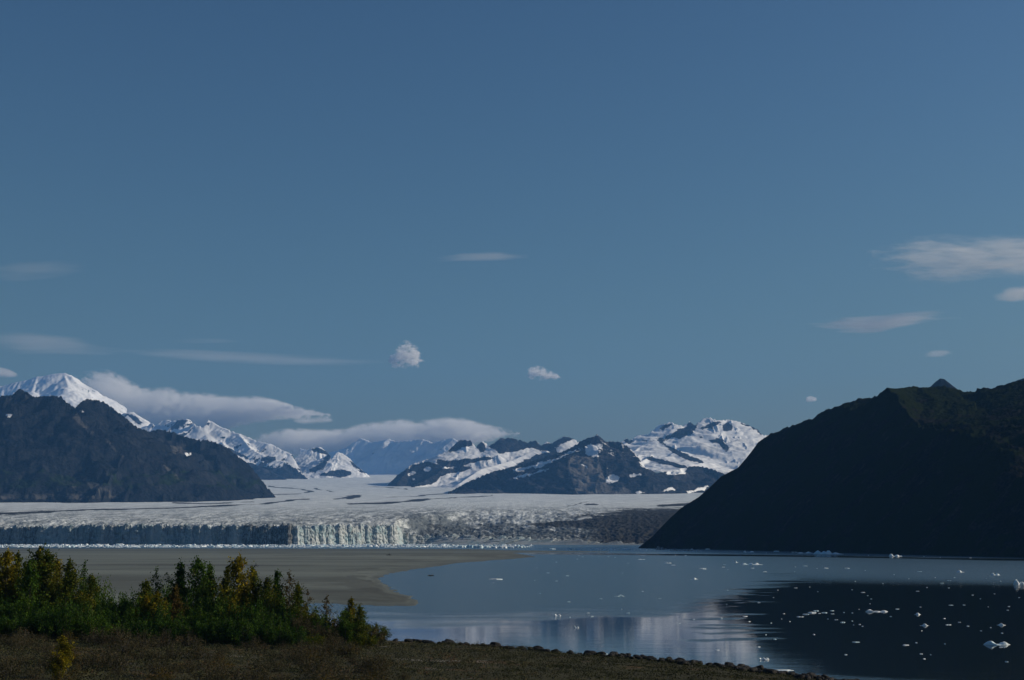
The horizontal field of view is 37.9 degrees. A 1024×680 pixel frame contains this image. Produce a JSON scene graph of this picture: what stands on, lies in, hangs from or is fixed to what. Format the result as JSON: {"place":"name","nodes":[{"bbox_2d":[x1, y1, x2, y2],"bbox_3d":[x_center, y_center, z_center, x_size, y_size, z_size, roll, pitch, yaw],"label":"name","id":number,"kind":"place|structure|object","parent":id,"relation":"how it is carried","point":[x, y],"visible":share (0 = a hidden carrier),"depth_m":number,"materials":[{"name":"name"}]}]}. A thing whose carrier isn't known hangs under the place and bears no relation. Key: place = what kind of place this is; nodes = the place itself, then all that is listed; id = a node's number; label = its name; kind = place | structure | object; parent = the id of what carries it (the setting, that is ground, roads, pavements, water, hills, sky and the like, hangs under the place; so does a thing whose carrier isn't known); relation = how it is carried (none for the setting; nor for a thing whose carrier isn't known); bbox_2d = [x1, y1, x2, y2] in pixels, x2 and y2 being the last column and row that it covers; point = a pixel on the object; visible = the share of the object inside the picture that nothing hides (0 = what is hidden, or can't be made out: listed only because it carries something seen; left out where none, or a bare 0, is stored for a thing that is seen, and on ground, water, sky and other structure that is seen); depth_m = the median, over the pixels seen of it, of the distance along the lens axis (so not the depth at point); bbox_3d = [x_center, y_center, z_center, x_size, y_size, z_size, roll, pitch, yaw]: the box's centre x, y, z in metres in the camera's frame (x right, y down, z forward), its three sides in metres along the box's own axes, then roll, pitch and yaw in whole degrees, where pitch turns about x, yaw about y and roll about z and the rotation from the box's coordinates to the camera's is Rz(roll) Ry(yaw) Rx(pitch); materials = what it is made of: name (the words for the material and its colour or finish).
{"place":"outdoors","nodes":[
{"label":"outdoors","id":0,"kind":"place"},
{"bbox_2d":[0,373,126,413],"bbox_3d":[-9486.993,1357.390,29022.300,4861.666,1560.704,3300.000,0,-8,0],"label":"mountain white peak","id":1,"kind":"structure","parent":0,"point":[72,391],"depth_m":29377.50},
{"bbox_2d":[0,389,275,502],"bbox_3d":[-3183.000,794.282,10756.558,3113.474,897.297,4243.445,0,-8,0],"label":"mountain","id":2,"kind":"structure","parent":0,"point":[55,449],"depth_m":9505.27,"materials":[{"name":"stone"}]},
{"bbox_2d":[121,412,308,479],"bbox_3d":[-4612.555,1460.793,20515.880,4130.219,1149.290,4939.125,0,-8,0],"label":"snowy mountain","id":3,"kind":"structure","parent":0,"point":[265,461],"depth_m":20048.54,"materials":[{"name":"snow"},{"name":"rock"}]},
{"bbox_2d":[0,548,606,605],"bbox_3d":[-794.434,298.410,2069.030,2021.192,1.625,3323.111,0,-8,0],"label":"sand bar","id":4,"kind":"object","parent":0,"point":[340,576],"visible":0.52,"depth_m":1338.09,"materials":[{"name":"sand"}]},
{"bbox_2d":[0,523,642,544],"bbox_3d":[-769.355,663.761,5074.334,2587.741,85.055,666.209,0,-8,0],"label":"glacier cliff","id":5,"kind":"structure","parent":0,"point":[206,534],"depth_m":4989.09,"materials":[{"name":"ice"}]},
{"bbox_2d":[294,447,368,477],"bbox_3d":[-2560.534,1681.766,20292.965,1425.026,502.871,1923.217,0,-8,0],"label":"mountain valley peak","id":6,"kind":"structure","parent":0,"point":[318,462],"depth_m":19884.05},
{"bbox_2d":[0,474,702,543],"bbox_3d":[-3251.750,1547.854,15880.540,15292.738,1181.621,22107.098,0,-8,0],"label":"glacier","id":7,"kind":"object","parent":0,"point":[374,500],"visible":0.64,"depth_m":6685.06,"materials":[{"name":"ice"}]},
{"bbox_2d":[300,438,457,473],"bbox_3d":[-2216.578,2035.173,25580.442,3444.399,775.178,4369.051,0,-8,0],"label":"mountain","id":8,"kind":"structure","parent":0,"point":[388,456],"depth_m":24922.82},
{"bbox_2d":[0,638,815,679],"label":"ground","id":9,"kind":"structure","parent":0,"point":[562,676],"depth_m":242.24,"materials":[{"name":"soil"}]},
{"bbox_2d":[0,591,18,615],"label":"bush","id":10,"kind":"object","parent":9,"relation":"on","point":[2,606],"visible":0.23,"depth_m":296.98,"materials":[{"name":"green plant"}]},
{"bbox_2d":[0,546,21,606],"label":"tree","id":11,"kind":"object","parent":9,"relation":"on","point":[6,559],"visible":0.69,"depth_m":310.11,"materials":[{"name":"green plant"}]},
{"bbox_2d":[0,599,23,629],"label":"bush","id":12,"kind":"object","parent":9,"relation":"on","point":[8,611],"visible":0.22,"depth_m":294.22,"materials":[{"name":"green plant"}]},
{"bbox_2d":[1,550,22,596],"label":"tree","id":13,"kind":"object","parent":9,"relation":"on","point":[18,557],"visible":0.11,"depth_m":319.78,"materials":[{"name":"green plant"}]},
{"bbox_2d":[0,609,31,638],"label":"bush","id":14,"kind":"object","parent":9,"relation":"on","point":[16,622],"visible":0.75,"depth_m":280.71,"materials":[{"name":"green plant"}]},
{"bbox_2d":[8,596,38,635],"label":"bush","id":15,"kind":"object","parent":9,"relation":"on","point":[24,613],"visible":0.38,"depth_m":292.81,"materials":[{"name":"green plant"}]},
{"bbox_2d":[9,556,45,614],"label":"tree","id":16,"kind":"object","parent":9,"relation":"on","point":[23,572],"visible":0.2,"depth_m":306.52,"materials":[{"name":"green plant"}]},
{"bbox_2d":[10,557,48,616],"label":"tree","id":17,"kind":"object","parent":9,"relation":"on","point":[31,582],"visible":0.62,"depth_m":301.81,"materials":[{"name":"green plant"}]},
{"bbox_2d":[24,607,49,639],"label":"bush","id":18,"kind":"object","parent":9,"relation":"on","point":[31,624],"visible":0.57,"depth_m":284.19,"materials":[{"name":"green plant"}]},
{"bbox_2d":[18,543,60,597],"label":"tree","id":19,"kind":"object","parent":9,"relation":"on","point":[39,551],"visible":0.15,"depth_m":314.80,"materials":[{"name":"green plant"}]},
{"bbox_2d":[35,599,57,634],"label":"bush","id":20,"kind":"object","parent":9,"relation":"on","point":[47,603],"visible":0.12,"depth_m":294.32,"materials":[{"name":"green plant"}]},
{"bbox_2d":[32,549,64,612],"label":"tree","id":21,"kind":"object","parent":9,"relation":"on","point":[46,567],"visible":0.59,"depth_m":309.11,"materials":[{"name":"green plant"}]},
{"bbox_2d":[33,605,63,640],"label":"bush","id":22,"kind":"object","parent":9,"relation":"on","point":[47,628],"visible":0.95,"depth_m":281.30,"materials":[{"name":"green plant"}]},
{"bbox_2d":[48,553,66,601],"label":"tree","id":23,"kind":"object","parent":9,"relation":"on","point":[58,562],"visible":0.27,"depth_m":317.78,"materials":[{"name":"green plant"}]},
{"bbox_2d":[46,633,77,679],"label":"tree","id":24,"kind":"object","parent":9,"relation":"on","point":[64,651],"visible":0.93,"depth_m":184.43,"materials":[{"name":"yellow plant"}]},
{"bbox_2d":[51,590,74,638],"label":"bush","id":25,"kind":"object","parent":9,"relation":"on","point":[65,603],"visible":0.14,"depth_m":294.57,"materials":[{"name":"green plant"}]},
{"bbox_2d":[48,670,79,679],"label":"shrub","id":26,"kind":"object","parent":9,"relation":"on","point":[63,677],"visible":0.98,"depth_m":178.79,"materials":[{"name":"brown plant"}]},
{"bbox_2d":[47,558,82,608],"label":"tree","id":27,"kind":"object","parent":9,"relation":"on","point":[71,579],"visible":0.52,"depth_m":307.30,"materials":[{"name":"green plant"}]},
{"bbox_2d":[51,603,82,638],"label":"bush","id":28,"kind":"object","parent":9,"relation":"on","point":[66,622],"visible":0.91,"depth_m":281.89,"materials":[{"name":"green plant"}]},
{"bbox_2d":[65,599,93,637],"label":"bush","id":29,"kind":"object","parent":9,"relation":"on","point":[83,611],"visible":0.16,"depth_m":293.19,"materials":[{"name":"green plant"}]},
{"bbox_2d":[68,603,98,639],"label":"bush","id":30,"kind":"object","parent":9,"relation":"on","point":[82,619],"visible":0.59,"depth_m":285.03,"materials":[{"name":"green plant"}]},
{"bbox_2d":[68,573,108,615],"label":"tree","id":31,"kind":"object","parent":9,"relation":"on","point":[90,590],"visible":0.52,"depth_m":301.23,"materials":[{"name":"green plant"}]},
{"bbox_2d":[72,651,107,669],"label":"shrub","id":32,"kind":"object","parent":9,"relation":"on","point":[92,660],"visible":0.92,"depth_m":204.56,"materials":[{"name":"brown plant"}]},
{"bbox_2d":[79,615,113,638],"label":"bush","id":33,"kind":"object","parent":9,"relation":"on","point":[91,624],"visible":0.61,"depth_m":281.42,"materials":[{"name":"green plant"}]},
{"bbox_2d":[90,597,112,625],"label":"bush","id":34,"kind":"object","parent":9,"relation":"on","point":[100,612],"visible":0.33,"depth_m":294.75,"materials":[{"name":"green plant"}]},
{"bbox_2d":[93,573,116,608],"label":"bush","id":35,"kind":"object","parent":9,"relation":"on","point":[108,587],"visible":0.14,"depth_m":323.41,"materials":[{"name":"green plant"}]},
{"bbox_2d":[100,589,124,619],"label":"bush","id":36,"kind":"object","parent":9,"relation":"on","point":[107,606],"visible":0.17,"depth_m":307.94,"materials":[{"name":"green plant"}]},
{"bbox_2d":[105,591,129,614],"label":"bush","id":37,"kind":"object","parent":9,"relation":"on","point":[119,600],"visible":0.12,"depth_m":321.12,"materials":[{"name":"green plant"}]},
{"bbox_2d":[106,610,130,631],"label":"bush","id":38,"kind":"object","parent":9,"relation":"on","point":[116,618],"visible":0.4,"depth_m":292.40,"materials":[{"name":"green plant"}]},
{"bbox_2d":[111,599,132,622],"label":"bush","id":39,"kind":"object","parent":9,"relation":"on","point":[121,612],"visible":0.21,"depth_m":305.13,"materials":[{"name":"green plant"}]},
{"bbox_2d":[114,620,144,638],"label":"bush","id":40,"kind":"object","parent":9,"relation":"on","point":[129,627],"visible":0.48,"depth_m":282.44,"materials":[{"name":"green plant"}]},
{"bbox_2d":[122,604,144,629],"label":"bush","id":41,"kind":"object","parent":9,"relation":"on","point":[131,617],"visible":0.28,"depth_m":294.18,"materials":[{"name":"green plant"}]},
{"bbox_2d":[131,618,160,642],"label":"bush","id":42,"kind":"object","parent":9,"relation":"on","point":[144,626],"visible":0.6,"depth_m":282.73,"materials":[{"name":"green plant"}]},
{"bbox_2d":[130,591,166,619],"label":"tree","id":43,"kind":"object","parent":9,"relation":"on","point":[145,602],"visible":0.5,"depth_m":298.78,"materials":[{"name":"green plant"}]},
{"bbox_2d":[131,579,165,609],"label":"tree","id":44,"kind":"object","parent":9,"relation":"on","point":[144,587],"visible":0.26,"depth_m":307.28,"materials":[{"name":"green plant"}]},
{"bbox_2d":[142,605,161,628],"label":"bush","id":45,"kind":"object","parent":9,"relation":"on","point":[148,614],"visible":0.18,"depth_m":295.76,"materials":[{"name":"green plant"}]},
{"bbox_2d":[148,566,162,594],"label":"tree","id":46,"kind":"object","parent":9,"relation":"on","point":[156,577],"visible":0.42,"depth_m":313.86,"materials":[{"name":"green plant"}]},
{"bbox_2d":[146,590,171,623],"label":"tree","id":47,"kind":"object","parent":9,"relation":"on","point":[157,595],"visible":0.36,"depth_m":297.77,"materials":[{"name":"green plant"}]},
{"bbox_2d":[144,668,174,679],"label":"shrub","id":48,"kind":"object","parent":9,"relation":"on","point":[153,677],"visible":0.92,"depth_m":190.46,"materials":[{"name":"brown plant"}]},
{"bbox_2d":[147,600,177,635],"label":"bush","id":49,"kind":"object","parent":9,"relation":"on","point":[166,615],"visible":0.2,"depth_m":292.23,"materials":[{"name":"green plant"}]},
{"bbox_2d":[151,616,175,644],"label":"bush","id":50,"kind":"object","parent":9,"relation":"on","point":[161,626],"visible":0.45,"depth_m":284.48,"materials":[{"name":"green plant"}]},
{"bbox_2d":[163,583,190,639],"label":"tree","id":51,"kind":"object","parent":9,"relation":"on","point":[174,595],"visible":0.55,"depth_m":301.56,"materials":[{"name":"green plant"}]},
{"bbox_2d":[161,557,196,615],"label":"tree","id":52,"kind":"object","parent":9,"relation":"on","point":[179,576],"visible":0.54,"depth_m":313.16,"materials":[{"name":"green plant"}]},
{"bbox_2d":[165,615,193,644],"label":"bush","id":53,"kind":"object","parent":9,"relation":"on","point":[179,628],"visible":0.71,"depth_m":282.65,"materials":[{"name":"green plant"}]},
{"bbox_2d":[174,608,201,626],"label":"bush","id":54,"kind":"object","parent":9,"relation":"on","point":[191,610],"visible":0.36,"depth_m":296.44,"materials":[{"name":"green plant"}]},
{"bbox_2d":[175,631,205,647],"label":"shrub","id":55,"kind":"object","parent":9,"relation":"on","point":[189,638],"visible":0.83,"depth_m":273.42,"materials":[{"name":"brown plant"}]},
{"bbox_2d":[182,596,208,624],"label":"bush","id":56,"kind":"object","parent":9,"relation":"on","point":[201,600],"visible":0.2,"depth_m":306.70,"materials":[{"name":"green plant"}]},
{"bbox_2d":[180,555,220,613],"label":"tree","id":57,"kind":"object","parent":9,"relation":"on","point":[200,589],"visible":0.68,"depth_m":313.01,"materials":[{"name":"green plant"}]},
{"bbox_2d":[188,602,214,637],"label":"bush","id":58,"kind":"object","parent":9,"relation":"on","point":[198,618],"visible":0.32,"depth_m":296.13,"materials":[{"name":"green plant"}]},
{"bbox_2d":[193,561,219,611],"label":"tree","id":59,"kind":"object","parent":9,"relation":"on","point":[210,568],"visible":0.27,"depth_m":317.66,"materials":[{"name":"green plant"}]},
{"bbox_2d":[192,612,222,645],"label":"bush","id":60,"kind":"object","parent":9,"relation":"on","point":[205,632],"visible":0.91,"depth_m":282.10,"materials":[{"name":"green plant"}]},
{"bbox_2d":[198,589,219,617],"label":"bush","id":61,"kind":"object","parent":9,"relation":"on","point":[207,609],"visible":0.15,"depth_m":306.21,"materials":[{"name":"green plant"}]},
{"bbox_2d":[211,590,234,615],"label":"bush","id":62,"kind":"object","parent":9,"relation":"on","point":[223,603],"visible":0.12,"depth_m":305.28,"materials":[{"name":"green plant"}]},
{"bbox_2d":[210,615,239,646],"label":"bush","id":63,"kind":"object","parent":9,"relation":"on","point":[224,636],"visible":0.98,"depth_m":281.45,"materials":[{"name":"green plant"}]},
{"bbox_2d":[217,567,232,603],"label":"tree","id":64,"kind":"object","parent":9,"relation":"on","point":[223,579],"visible":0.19,"depth_m":317.43,"materials":[{"name":"green plant"}]},
{"bbox_2d":[217,600,242,643],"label":"bush","id":65,"kind":"object","parent":9,"relation":"on","point":[234,616],"visible":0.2,"depth_m":293.12,"materials":[{"name":"green plant"}]},
{"bbox_2d":[210,550,256,617],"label":"tree","id":66,"kind":"object","parent":9,"relation":"on","point":[237,565],"visible":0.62,"depth_m":309.91,"materials":[{"name":"green plant"}]},
{"bbox_2d":[227,615,257,647],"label":"bush","id":67,"kind":"object","parent":9,"relation":"on","point":[243,631],"visible":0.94,"depth_m":281.70,"materials":[{"name":"green plant"}]},
{"bbox_2d":[236,602,263,644],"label":"bush","id":68,"kind":"object","parent":9,"relation":"on","point":[253,616],"visible":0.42,"depth_m":293.34,"materials":[{"name":"green plant"}]},
{"bbox_2d":[238,634,264,648],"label":"shrub","id":69,"kind":"object","parent":9,"relation":"on","point":[254,643],"visible":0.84,"depth_m":268.71,"materials":[{"name":"green plant"}]},
{"bbox_2d":[245,564,261,609],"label":"tree","id":70,"kind":"object","parent":9,"relation":"on","point":[254,590],"visible":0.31,"depth_m":313.66,"materials":[{"name":"green plant"}]},
{"bbox_2d":[246,595,268,626],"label":"bush","id":71,"kind":"object","parent":9,"relation":"on","point":[259,605],"visible":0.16,"depth_m":304.90,"materials":[{"name":"green plant"}]},
{"bbox_2d":[248,620,276,645],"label":"bush","id":72,"kind":"object","parent":9,"relation":"on","point":[260,631],"visible":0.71,"depth_m":283.78,"materials":[{"name":"green plant"}]},
{"bbox_2d":[256,606,283,644],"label":"bush","id":73,"kind":"object","parent":9,"relation":"on","point":[267,619],"visible":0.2,"depth_m":295.79,"materials":[{"name":"green plant"}]},
{"bbox_2d":[257,575,284,617],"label":"tree","id":74,"kind":"object","parent":9,"relation":"on","point":[267,588],"visible":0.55,"depth_m":309.30,"materials":[{"name":"green plant"}]},
{"bbox_2d":[261,592,286,624],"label":"bush","id":75,"kind":"object","parent":9,"relation":"on","point":[275,611],"visible":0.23,"depth_m":307.67,"materials":[{"name":"green plant"}]},
{"bbox_2d":[270,569,284,612],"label":"tree","id":76,"kind":"object","parent":9,"relation":"on","point":[277,575],"visible":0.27,"depth_m":313.87,"materials":[{"name":"green plant"}]},
{"bbox_2d":[262,619,294,648],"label":"bush","id":77,"kind":"object","parent":9,"relation":"on","point":[274,635],"visible":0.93,"depth_m":282.76,"materials":[{"name":"green plant"}]},
{"bbox_2d":[273,611,299,638],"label":"bush","id":78,"kind":"object","parent":9,"relation":"on","point":[288,621],"visible":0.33,"depth_m":296.82,"materials":[{"name":"green plant"}]},
{"bbox_2d":[279,569,298,614],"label":"tree","id":79,"kind":"object","parent":9,"relation":"on","point":[290,583],"visible":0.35,"depth_m":313.71,"materials":[{"name":"green plant"}]},
{"bbox_2d":[280,625,311,646],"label":"bush","id":80,"kind":"object","parent":9,"relation":"on","point":[291,639],"visible":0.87,"depth_m":282.44,"materials":[{"name":"green plant"}]},
{"bbox_2d":[278,579,316,625],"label":"tree","id":81,"kind":"object","parent":9,"relation":"on","point":[297,601],"visible":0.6,"depth_m":307.12,"materials":[{"name":"green plant"}]},
{"bbox_2d":[285,607,312,637],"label":"bush","id":82,"kind":"object","parent":9,"relation":"on","point":[303,623],"visible":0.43,"depth_m":297.24,"materials":[{"name":"green plant"}]},
{"bbox_2d":[301,632,326,647],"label":"bush","id":83,"kind":"object","parent":9,"relation":"on","point":[316,638],"visible":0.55,"depth_m":285.09,"materials":[{"name":"green plant"}]},
{"bbox_2d":[302,622,328,641],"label":"bush","id":84,"kind":"object","parent":9,"relation":"on","point":[314,633],"visible":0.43,"depth_m":292.75,"materials":[{"name":"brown plant"}]},
{"bbox_2d":[308,614,335,635],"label":"bush","id":85,"kind":"object","parent":9,"relation":"on","point":[325,618],"visible":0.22,"depth_m":305.78,"materials":[{"name":"green plant"}]},
{"bbox_2d":[318,595,337,626],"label":"tree","id":86,"kind":"object","parent":9,"relation":"on","point":[326,605],"visible":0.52,"depth_m":312.85,"materials":[{"name":"green plant"}]},
{"bbox_2d":[319,627,347,646],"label":"bush","id":87,"kind":"object","parent":9,"relation":"on","point":[333,635],"visible":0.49,"depth_m":291.29,"materials":[{"name":"green plant"}]},
{"bbox_2d":[336,640,361,657],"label":"shrub","id":88,"kind":"object","parent":9,"relation":"on","point":[344,647],"visible":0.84,"depth_m":257.64,"materials":[{"name":"green plant"}]},
{"bbox_2d":[335,607,364,645],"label":"tree","id":89,"kind":"object","parent":9,"relation":"on","point":[343,621],"visible":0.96,"depth_m":300.69,"materials":[{"name":"green plant"}]},
{"bbox_2d":[341,596,363,631],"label":"tree","id":90,"kind":"object","parent":9,"relation":"on","point":[352,607],"visible":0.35,"depth_m":307.22,"materials":[{"name":"green plant"}]},
{"bbox_2d":[350,604,371,640],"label":"tree","id":91,"kind":"object","parent":9,"relation":"on","point":[360,614],"visible":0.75,"depth_m":302.51,"materials":[{"name":"green plant"}]},
{"bbox_2d":[349,632,379,648],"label":"bush","id":92,"kind":"object","parent":9,"relation":"on","point":[362,639],"visible":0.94,"depth_m":292.97,"materials":[{"name":"green plant"}]},
{"bbox_2d":[352,654,390,678],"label":"shrub","id":93,"kind":"object","parent":9,"relation":"on","point":[373,667],"visible":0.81,"depth_m":208.48,"materials":[{"name":"green plant"}]},
{"bbox_2d":[366,626,387,646],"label":"bush","id":94,"kind":"object","parent":9,"relation":"on","point":[381,636],"visible":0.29,"depth_m":304.47,"materials":[{"name":"green plant"}]},
{"bbox_2d":[370,621,393,643],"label":"bush","id":95,"kind":"object","parent":9,"relation":"on","point":[382,629],"visible":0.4,"depth_m":318.57,"materials":[{"name":"green plant"}]},
{"bbox_2d":[0,632,819,679],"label":"tundra scrub","id":96,"kind":"object","parent":9,"relation":"on","point":[486,648],"visible":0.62,"depth_m":244.35,"materials":[{"name":"plant"}]},
{"bbox_2d":[387,436,578,487],"bbox_3d":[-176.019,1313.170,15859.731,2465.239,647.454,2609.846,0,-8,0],"label":"mountain ridge","id":97,"kind":"structure","parent":0,"point":[459,463],"depth_m":15813.66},
{"bbox_2d":[0,0,1023,472],"label":"sky","id":98,"kind":"structure","parent":0,"point":[290,226],"materials":[{"name":"blue"}]},
{"bbox_2d":[1,544,1023,679],"bbox_3d":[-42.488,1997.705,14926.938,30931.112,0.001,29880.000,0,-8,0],"label":"water","id":99,"kind":"structure","parent":0,"point":[703,614],"depth_m":536.70,"materials":[{"name":"liquid"}]},
{"bbox_2d":[0,543,532,547],"bbox_3d":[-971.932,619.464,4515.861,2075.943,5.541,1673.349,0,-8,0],"label":"brash ice","id":100,"kind":"structure","parent":99,"relation":"on","point":[223,545],"depth_m":4226.90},
{"bbox_2d":[448,434,724,494],"bbox_3d":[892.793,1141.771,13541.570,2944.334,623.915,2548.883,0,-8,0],"label":"mountain","id":101,"kind":"structure","parent":0,"point":[596,464],"depth_m":12789.71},
{"bbox_2d":[622,418,767,473],"bbox_3d":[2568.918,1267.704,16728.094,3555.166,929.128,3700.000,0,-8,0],"label":"snowy mountain","id":102,"kind":"structure","parent":0,"point":[726,446],"depth_m":16589.35,"materials":[{"name":"snow"},{"name":"rock"}]},
{"bbox_2d":[639,380,1023,557],"bbox_3d":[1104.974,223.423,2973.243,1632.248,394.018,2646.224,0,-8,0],"label":"hill","id":103,"kind":"structure","parent":0,"point":[934,470],"depth_m":2673.90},
{"bbox_2d":[931,378,1023,389],"bbox_3d":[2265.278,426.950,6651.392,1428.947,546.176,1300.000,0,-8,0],"label":"mountain behind hill","id":104,"kind":"structure","parent":0,"point":[941,382],"depth_m":6804.81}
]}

